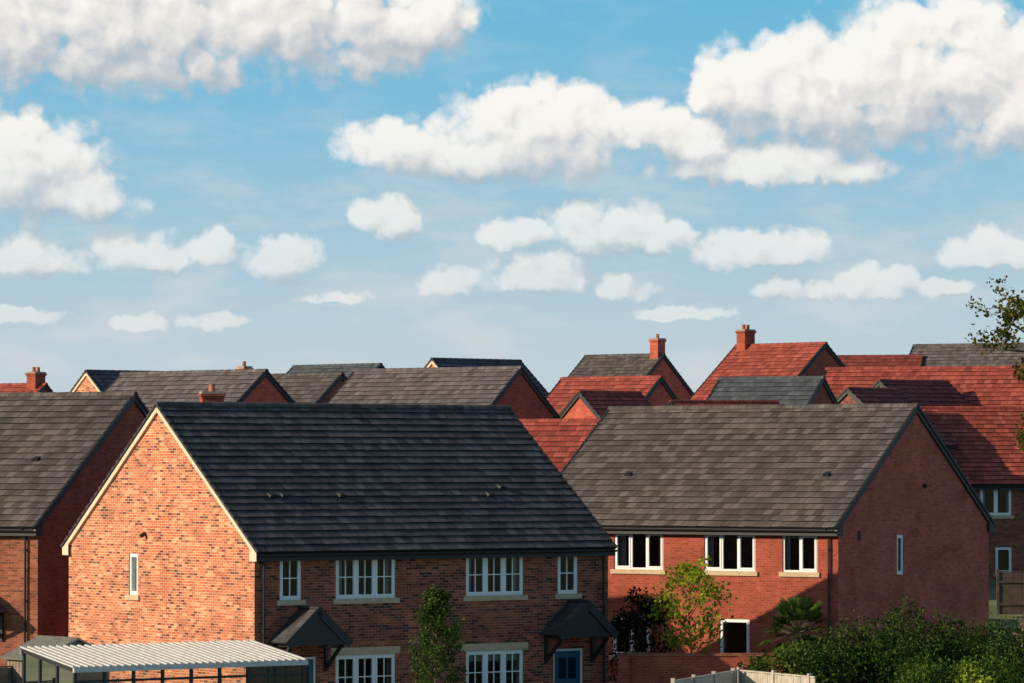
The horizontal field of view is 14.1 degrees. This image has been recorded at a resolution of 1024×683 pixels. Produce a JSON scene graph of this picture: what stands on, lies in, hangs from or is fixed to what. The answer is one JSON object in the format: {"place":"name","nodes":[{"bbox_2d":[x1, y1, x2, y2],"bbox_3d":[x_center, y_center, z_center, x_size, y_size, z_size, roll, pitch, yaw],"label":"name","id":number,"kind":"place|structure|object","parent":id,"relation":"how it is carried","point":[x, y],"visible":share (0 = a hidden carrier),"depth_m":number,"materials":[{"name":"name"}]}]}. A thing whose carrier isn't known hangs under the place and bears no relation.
{"place":"outdoors","nodes":[
{"label":"outdoors","id":0,"kind":"place"},
{"bbox_2d":[1,635,109,682],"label":"garden shed","id":1,"kind":"structure","parent":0,"point":[13,658],"depth_m":112.10,"materials":[{"name":"wood"}]},
{"bbox_2d":[0,0,1023,392],"label":"sky","id":2,"kind":"structure","parent":0,"point":[275,186],"materials":[{"name":"blue"}]},
{"bbox_2d":[608,579,1022,682],"bbox_3d":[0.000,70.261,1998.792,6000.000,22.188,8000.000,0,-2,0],"label":"ground","id":3,"kind":"structure","parent":0,"point":[992,597],"depth_m":157.68,"materials":[{"name":"green plant"}]},
{"bbox_2d":[0,665,12,682],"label":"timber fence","id":4,"kind":"object","parent":3,"relation":"on","point":[5,674],"visible":0.2,"depth_m":112.03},
{"bbox_2d":[0,403,144,667],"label":"walls","id":5,"kind":"structure","parent":3,"relation":"on","point":[47,587],"depth_m":122.46,"materials":[{"name":"brown brick"}]},
{"bbox_2d":[0,603,8,640],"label":"porch canopy","id":6,"kind":"object","parent":5,"relation":"attached to","point":[3,609],"visible":1,"depth_m":122.33,"materials":[{"name":"grey tile"}]},
{"bbox_2d":[0,525,42,535],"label":"gutters and fascia","id":7,"kind":"object","parent":5,"relation":"attached to","point":[38,531],"visible":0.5,"depth_m":121.89,"materials":[{"name":"black plastic"}]},
{"bbox_2d":[20,528,26,642],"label":"downpipe","id":8,"kind":"object","parent":5,"relation":"attached to","point":[25,550],"visible":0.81,"depth_m":121.94,"materials":[{"name":"black plastic"}]},
{"bbox_2d":[0,394,149,528],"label":"roof","id":9,"kind":"structure","parent":5,"relation":"on","point":[64,437],"depth_m":125.24,"materials":[{"name":"grey tile"}]},
{"bbox_2d":[0,391,137,396],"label":"ridge tiles","id":10,"kind":"object","parent":9,"relation":"on","point":[19,394],"visible":1,"depth_m":127.42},
{"bbox_2d":[75,376,97,391],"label":"walls","id":11,"kind":"structure","parent":3,"relation":"on","point":[86,384],"depth_m":207.26,"materials":[{"name":"orange brick"}]},
{"bbox_2d":[70,371,119,391],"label":"roof","id":12,"kind":"structure","parent":11,"relation":"on","point":[101,381],"depth_m":207.27,"materials":[{"name":"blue tile"}]},
{"bbox_2d":[84,369,144,372],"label":"ridge tiles","id":13,"kind":"object","parent":12,"relation":"on","point":[92,370],"visible":0.31,"depth_m":208.21,"materials":[{"name":"tile"}]},
{"bbox_2d":[20,639,307,682],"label":"garden veranda","id":14,"kind":"object","parent":3,"relation":"on","point":[262,662],"visible":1,"depth_m":102.80,"materials":[{"name":"metal"}]},
{"bbox_2d":[243,377,287,402],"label":"walls","id":15,"kind":"structure","parent":3,"relation":"on","point":[265,390],"depth_m":172.71,"materials":[{"name":"red brick"}]},
{"bbox_2d":[104,372,295,411],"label":"roof","id":16,"kind":"structure","parent":15,"relation":"on","point":[150,389],"depth_m":174.52,"materials":[{"name":"grey tile"}]},
{"bbox_2d":[119,369,268,374],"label":"ridge tiles","id":17,"kind":"object","parent":16,"relation":"on","point":[196,371],"visible":1,"depth_m":175.38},
{"bbox_2d":[235,361,253,368],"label":"chimney","id":18,"kind":"object","parent":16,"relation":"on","point":[243,366],"visible":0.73,"depth_m":213.80,"materials":[{"name":"orange brick"}]},
{"bbox_2d":[321,379,343,402],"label":"walls","id":19,"kind":"structure","parent":3,"relation":"on","point":[332,392],"depth_m":187.97,"materials":[{"name":"brown brick"}]},
{"bbox_2d":[273,374,346,402],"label":"roof","id":20,"kind":"structure","parent":19,"relation":"on","point":[310,389],"depth_m":188.53,"materials":[{"name":"grey tile"}]},
{"bbox_2d":[271,372,344,375],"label":"ridge tiles","id":21,"kind":"object","parent":20,"relation":"on","point":[306,374],"visible":1,"depth_m":189.78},
{"bbox_2d":[69,414,607,682],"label":"walls","id":22,"kind":"structure","parent":3,"relation":"on","point":[199,576],"depth_m":115.71,"materials":[{"name":"orange brick"}]},
{"bbox_2d":[262,552,268,643],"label":"downpipe","id":23,"kind":"object","parent":22,"relation":"attached to","point":[263,602],"visible":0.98,"depth_m":111.91,"materials":[{"name":"black plastic"}]},
{"bbox_2d":[304,657,315,682],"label":"front door","id":24,"kind":"structure","parent":22,"relation":"attached to","point":[310,672],"depth_m":112.93,"materials":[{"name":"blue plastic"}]},
{"bbox_2d":[268,605,352,670],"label":"porch canopy","id":25,"kind":"object","parent":22,"relation":"attached to","point":[310,625],"visible":0.98,"depth_m":111.99,"materials":[{"name":"grey tile"}]},
{"bbox_2d":[60,406,617,553],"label":"roof","id":26,"kind":"structure","parent":22,"relation":"attached to","point":[412,480],"depth_m":117.11,"materials":[{"name":"grey tile"}]},
{"bbox_2d":[153,401,510,408],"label":"ridge tiles","id":27,"kind":"object","parent":26,"relation":"on","point":[319,405],"visible":1,"depth_m":119.32,"materials":[{"name":"tile"}]},
{"bbox_2d":[267,484,505,497],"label":"roof vents","id":28,"kind":"object","parent":26,"relation":"on","point":[343,495],"visible":1,"depth_m":115.47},
{"bbox_2d":[60,544,617,561],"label":"gutters and fascia","id":29,"kind":"object","parent":22,"relation":"attached to","point":[254,557],"visible":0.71,"depth_m":115.00,"materials":[{"name":"black plastic"}]},
{"bbox_2d":[125,553,581,682],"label":"windows","id":30,"kind":"structure","parent":22,"relation":"attached to","point":[372,581],"depth_m":115.97,"materials":[{"name":"white plastic"}]},
{"bbox_2d":[554,648,581,682],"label":"front door","id":31,"kind":"structure","parent":22,"relation":"attached to","point":[567,665],"depth_m":118.07,"materials":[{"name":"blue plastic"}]},
{"bbox_2d":[539,599,618,663],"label":"porch canopy","id":32,"kind":"object","parent":22,"relation":"attached to","point":[578,618],"visible":1,"depth_m":117.35,"materials":[{"name":"grey tile"}]},
{"bbox_2d":[602,548,608,682],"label":"downpipe","id":33,"kind":"object","parent":22,"relation":"attached to","point":[603,569],"visible":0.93,"depth_m":118.68,"materials":[{"name":"black plastic"}]},
{"bbox_2d":[404,584,466,682],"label":"garden tree","id":34,"kind":"object","parent":3,"relation":"on","point":[432,617],"visible":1,"depth_m":106.90,"materials":[{"name":"green plant"}]},
{"bbox_2d":[496,374,554,418],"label":"walls","id":35,"kind":"structure","parent":3,"relation":"on","point":[520,397],"depth_m":172.90,"materials":[{"name":"red brick"}]},
{"bbox_2d":[327,369,560,418],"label":"roof","id":36,"kind":"structure","parent":35,"relation":"on","point":[471,387],"depth_m":174.30,"materials":[{"name":"grey tile"}]},
{"bbox_2d":[353,366,523,371],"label":"ridge tiles","id":37,"kind":"object","parent":36,"relation":"on","point":[441,368],"visible":1,"depth_m":175.23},
{"bbox_2d":[562,398,595,418],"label":"walls","id":38,"kind":"structure","parent":3,"relation":"on","point":[579,408],"depth_m":184.20,"materials":[{"name":"red brick"}]},
{"bbox_2d":[559,392,651,418],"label":"roof","id":39,"kind":"structure","parent":38,"relation":"on","point":[597,404],"depth_m":184.64,"materials":[{"name":"red tile"}]},
{"bbox_2d":[576,390,641,393],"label":"ridge tiles","id":40,"kind":"object","parent":39,"relation":"on","point":[607,391],"visible":1,"depth_m":185.19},
{"bbox_2d":[608,586,681,682],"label":"purple shrub","id":41,"kind":"object","parent":3,"relation":"on","point":[628,623],"visible":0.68,"depth_m":119.43,"materials":[{"name":"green plant"}]},
{"bbox_2d":[648,382,672,405],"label":"walls","id":42,"kind":"structure","parent":3,"relation":"on","point":[660,396],"depth_m":197.37,"materials":[{"name":"red brick"}]},
{"bbox_2d":[546,378,677,413],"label":"roof","id":43,"kind":"structure","parent":42,"relation":"on","point":[560,395],"depth_m":198.81,"materials":[{"name":"red tile"}]},
{"bbox_2d":[560,375,662,378],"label":"ridge tiles","id":44,"kind":"object","parent":43,"relation":"on","point":[619,377],"visible":1,"depth_m":199.00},
{"bbox_2d":[651,359,690,399],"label":"walls","id":45,"kind":"structure","parent":3,"relation":"on","point":[675,384],"depth_m":244.50,"materials":[{"name":"red brick"}]},
{"bbox_2d":[568,354,693,395],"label":"roof","id":46,"kind":"structure","parent":45,"relation":"on","point":[645,365],"depth_m":244.96,"materials":[{"name":"grey tile"}]},
{"bbox_2d":[584,353,665,356],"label":"ridge tiles","id":47,"kind":"object","parent":46,"relation":"on","point":[637,354],"visible":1,"depth_m":245.83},
{"bbox_2d":[648,334,666,358],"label":"chimney","id":48,"kind":"object","parent":46,"relation":"on","point":[657,346],"visible":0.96,"depth_m":243.87,"materials":[{"name":"red brick"}]},
{"bbox_2d":[642,555,737,652],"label":"young tree","id":49,"kind":"object","parent":3,"relation":"on","point":[693,572],"visible":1,"depth_m":118.07,"materials":[{"name":"green plant"}]},
{"bbox_2d":[671,668,737,682],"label":"timber fence","id":50,"kind":"object","parent":3,"relation":"on","point":[722,677],"visible":1,"depth_m":106.21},
{"bbox_2d":[617,653,852,682],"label":"brick garden wall","id":51,"kind":"structure","parent":3,"relation":"on","point":[649,667],"depth_m":117.30,"materials":[{"name":"brick"}]},
{"bbox_2d":[737,667,815,682],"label":"timber fence","id":52,"kind":"object","parent":3,"relation":"on","point":[772,676],"visible":1,"depth_m":106.76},
{"bbox_2d":[737,634,855,682],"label":"shrub","id":53,"kind":"object","parent":3,"relation":"on","point":[819,672],"visible":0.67,"depth_m":109.42,"materials":[{"name":"green plant"}]},
{"bbox_2d":[608,414,988,681],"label":"walls","id":54,"kind":"structure","parent":3,"relation":"on","point":[939,523],"depth_m":130.02,"materials":[{"name":"red brick"}]},
{"bbox_2d":[609,534,902,659],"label":"windows","id":55,"kind":"structure","parent":54,"relation":"attached to","point":[731,555],"depth_m":130.20,"materials":[{"name":"white plastic"}]},
{"bbox_2d":[560,405,995,529],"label":"roof","id":56,"kind":"structure","parent":54,"relation":"attached to","point":[762,468],"depth_m":131.64,"materials":[{"name":"grey tile"}]},
{"bbox_2d":[607,403,919,409],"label":"ridge tiles","id":57,"kind":"object","parent":56,"relation":"on","point":[765,406],"visible":1,"depth_m":133.99,"materials":[{"name":"tile"}]},
{"bbox_2d":[602,522,995,535],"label":"gutters and fascia","id":58,"kind":"object","parent":54,"relation":"attached to","point":[734,531],"visible":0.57,"depth_m":128.96,"materials":[{"name":"black plastic"}]},
{"bbox_2d":[824,528,829,649],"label":"downpipe","id":59,"kind":"object","parent":54,"relation":"attached to","point":[828,550],"visible":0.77,"depth_m":126.89,"materials":[{"name":"black plastic"}]},
{"bbox_2d":[758,595,838,660],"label":"fan palm","id":60,"kind":"object","parent":3,"relation":"on","point":[792,609],"visible":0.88,"depth_m":116.56,"materials":[{"name":"green plant"}]},
{"bbox_2d":[802,348,839,375],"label":"walls","id":61,"kind":"structure","parent":3,"relation":"on","point":[823,360],"depth_m":217.98,"materials":[{"name":"red brick"}]},
{"bbox_2d":[689,343,845,399],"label":"roof","id":62,"kind":"structure","parent":61,"relation":"on","point":[777,360],"depth_m":219.50,"materials":[{"name":"red tile"}]},
{"bbox_2d":[735,325,756,350],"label":"chimney","id":63,"kind":"object","parent":62,"relation":"on","point":[745,337],"visible":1,"depth_m":221.90,"materials":[{"name":"red brick"}]},
{"bbox_2d":[734,342,827,345],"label":"ridge tiles","id":64,"kind":"object","parent":62,"relation":"on","point":[792,343],"visible":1,"depth_m":219.94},
{"bbox_2d":[812,385,832,403],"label":"walls","id":65,"kind":"structure","parent":3,"relation":"on","point":[822,397],"depth_m":172.72,"materials":[{"name":"red brick"}]},
{"bbox_2d":[706,377,838,404],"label":"roof","id":66,"kind":"structure","parent":65,"relation":"on","point":[794,391],"depth_m":173.17,"materials":[{"name":"grey tile"}]},
{"bbox_2d":[718,376,825,379],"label":"ridge tiles","id":67,"kind":"object","parent":66,"relation":"on","point":[771,377],"visible":1,"depth_m":173.75,"materials":[{"name":"tile"}]},
{"bbox_2d":[773,609,895,682],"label":"shrub","id":68,"kind":"object","parent":3,"relation":"on","point":[856,671],"visible":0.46,"depth_m":111.58,"materials":[{"name":"green plant"}]},
{"bbox_2d":[839,394,950,452],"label":"walls","id":69,"kind":"structure","parent":3,"relation":"on","point":[847,399],"depth_m":176.36,"materials":[{"name":"brown brick"}]},
{"bbox_2d":[836,389,957,446],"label":"roof","id":70,"kind":"structure","parent":69,"relation":"on","point":[868,396],"depth_m":177.13,"materials":[{"name":"red tile"}]},
{"bbox_2d":[844,387,899,390],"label":"ridge tiles","id":71,"kind":"object","parent":70,"relation":"on","point":[873,388],"visible":1,"depth_m":177.56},
{"bbox_2d":[851,596,1002,682],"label":"shrub","id":72,"kind":"object","parent":3,"relation":"on","point":[909,646],"visible":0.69,"depth_m":110.85,"materials":[{"name":"green plant"}]},
{"bbox_2d":[887,650,1003,682],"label":"shrub","id":73,"kind":"object","parent":3,"relation":"on","point":[919,672],"visible":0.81,"depth_m":105.19,"materials":[{"name":"green plant"}]},
{"bbox_2d":[945,656,997,682],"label":"shrub","id":74,"kind":"object","parent":3,"relation":"on","point":[966,672],"visible":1,"depth_m":81.83,"materials":[{"name":"green plant"}]},
{"bbox_2d":[946,612,1023,682],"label":"shrub","id":75,"kind":"object","parent":3,"relation":"on","point":[993,635],"visible":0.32,"depth_m":113.41,"materials":[{"name":"green plant"}]},
{"bbox_2d":[959,635,1023,682],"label":"shrub","id":76,"kind":"object","parent":3,"relation":"on","point":[1002,664],"visible":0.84,"depth_m":106.86,"materials":[{"name":"green plant"}]},
{"bbox_2d":[964,275,1023,452],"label":"deciduous tree","id":77,"kind":"object","parent":3,"relation":"on","point":[1017,314],"visible":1,"depth_m":89.90,"materials":[{"name":"green plant"}]},
{"bbox_2d":[974,490,1023,578],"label":"walls","id":78,"kind":"structure","parent":3,"relation":"on","point":[1008,533],"depth_m":176.31,"materials":[{"name":"brown brick"}]},
{"bbox_2d":[922,409,1023,484],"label":"roof","id":79,"kind":"structure","parent":78,"relation":"on","point":[988,451],"depth_m":178.40,"materials":[{"name":"red tile"}]},
{"bbox_2d":[920,406,1023,408],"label":"ridge tiles","id":80,"kind":"object","parent":79,"relation":"on","point":[972,407],"visible":0.94,"depth_m":180.29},
{"bbox_2d":[980,490,1013,575],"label":"windows","id":81,"kind":"structure","parent":78,"relation":"attached to","point":[997,503],"depth_m":176.56,"materials":[{"name":"white plastic"}]},
{"bbox_2d":[971,485,1023,489],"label":"gutters and fascia","id":82,"kind":"object","parent":78,"relation":"attached to","point":[998,487],"depth_m":176.07,"materials":[{"name":"black plastic"}]},
{"bbox_2d":[996,569,1023,613],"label":"timber fence","id":83,"kind":"object","parent":3,"relation":"on","point":[1010,600],"visible":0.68,"depth_m":157.77,"materials":[{"name":"wood"}]},
{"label":"walls","id":84,"kind":"object","parent":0,"visible":0},
{"bbox_2d":[0,385,52,392],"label":"roof","id":85,"kind":"structure","parent":84,"relation":"on","point":[17,388],"depth_m":218.64,"materials":[{"name":"red tile"}]},
{"bbox_2d":[0,383,47,385],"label":"ridge tiles","id":86,"kind":"object","parent":85,"relation":"on","point":[4,384],"visible":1,"depth_m":219.19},
{"bbox_2d":[25,367,46,389],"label":"chimney","id":87,"kind":"object","parent":85,"relation":"on","point":[35,377],"visible":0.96,"depth_m":218.22,"materials":[{"name":"red brick"}]},
{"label":"walls","id":88,"kind":"object","parent":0,"visible":0},
{"bbox_2d":[287,364,384,377],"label":"roof","id":89,"kind":"structure","parent":88,"relation":"on","point":[347,370],"depth_m":232.58,"materials":[{"name":"grey tile"}]},
{"bbox_2d":[292,363,382,366],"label":"ridge tiles","id":90,"kind":"object","parent":89,"relation":"on","point":[351,364],"visible":1,"depth_m":232.64,"materials":[{"name":"tile"}]},
{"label":"walls","id":91,"kind":"object","parent":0,"visible":0},
{"bbox_2d":[424,359,548,396],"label":"roof","id":92,"kind":"structure","parent":91,"relation":"on","point":[458,363],"depth_m":209.09,"materials":[{"name":"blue tile"}]},
{"bbox_2d":[430,357,521,361],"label":"ridge tiles","id":93,"kind":"object","parent":92,"relation":"on","point":[478,359],"visible":1,"depth_m":209.11,"materials":[{"name":"tile"}]},
{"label":"walls","id":94,"kind":"object","parent":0,"visible":0},
{"bbox_2d":[522,422,596,471],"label":"roof","id":95,"kind":"structure","parent":94,"relation":"on","point":[559,443],"depth_m":148.93,"materials":[{"name":"red tile"}]},
{"bbox_2d":[519,418,599,421],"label":"ridge tiles","id":96,"kind":"object","parent":95,"relation":"on","point":[563,420],"visible":0.45,"depth_m":149.67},
{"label":"walls","id":97,"kind":"object","parent":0,"visible":0},
{"bbox_2d":[823,368,1023,405],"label":"roof","id":98,"kind":"structure","parent":97,"relation":"attached to","point":[991,387],"depth_m":185.56,"materials":[{"name":"red tile"}]},
{"bbox_2d":[825,365,1023,369],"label":"ridge tiles","id":99,"kind":"object","parent":98,"relation":"on","point":[913,367],"visible":0.98,"depth_m":186.84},
{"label":"walls","id":100,"kind":"object","parent":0,"visible":0},
{"bbox_2d":[839,356,923,366],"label":"roof","id":101,"kind":"structure","parent":100,"relation":"on","point":[878,361],"depth_m":242.66,"materials":[{"name":"red tile"}]},
{"bbox_2d":[837,354,923,356],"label":"ridge tiles","id":102,"kind":"object","parent":101,"relation":"on","point":[911,355],"visible":0.96,"depth_m":243.03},
{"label":"walls","id":103,"kind":"object","parent":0,"visible":0},
{"bbox_2d":[909,345,1023,365],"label":"roof","id":104,"kind":"structure","parent":103,"relation":"on","point":[964,355],"depth_m":241.53,"materials":[{"name":"grey tile"}]},
{"bbox_2d":[912,343,1023,345],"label":"ridge tiles","id":105,"kind":"object","parent":104,"relation":"on","point":[955,344],"visible":0.74,"depth_m":242.77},
{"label":"walls","id":106,"kind":"object","parent":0,"visible":0},
{"bbox_2d":[871,382,972,405],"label":"roof","id":107,"kind":"structure","parent":106,"relation":"attached to","point":[935,394],"depth_m":182.22,"materials":[{"name":"red tile"}]},
{"bbox_2d":[876,379,949,382],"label":"ridge tiles","id":108,"kind":"object","parent":107,"relation":"on","point":[914,381],"visible":1,"depth_m":182.50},
{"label":"walls","id":109,"kind":"object","parent":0,"visible":0},
{"bbox_2d":[667,402,779,405],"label":"roof","id":110,"kind":"structure","parent":109,"relation":"on","point":[672,404],"depth_m":165.62,"materials":[{"name":"red tile"}]},
{"bbox_2d":[668,399,778,402],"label":"ridge tiles","id":111,"kind":"object","parent":110,"relation":"on","point":[723,401],"visible":1,"depth_m":165.75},
{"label":"walls","id":112,"kind":"object","parent":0,"visible":0},
{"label":"roof","id":113,"kind":"object","parent":112,"relation":"attached to","visible":0},
{"bbox_2d":[198,384,225,401],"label":"chimney","id":114,"kind":"object","parent":113,"relation":"on","point":[211,394],"visible":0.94,"depth_m":144.59,"materials":[{"name":"red brick"}]},
{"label":"walls","id":115,"kind":"object","parent":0,"visible":0},
{"bbox_2d":[1012,613,1023,640],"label":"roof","id":116,"kind":"structure","parent":115,"relation":"on","point":[1022,628],"depth_m":121.72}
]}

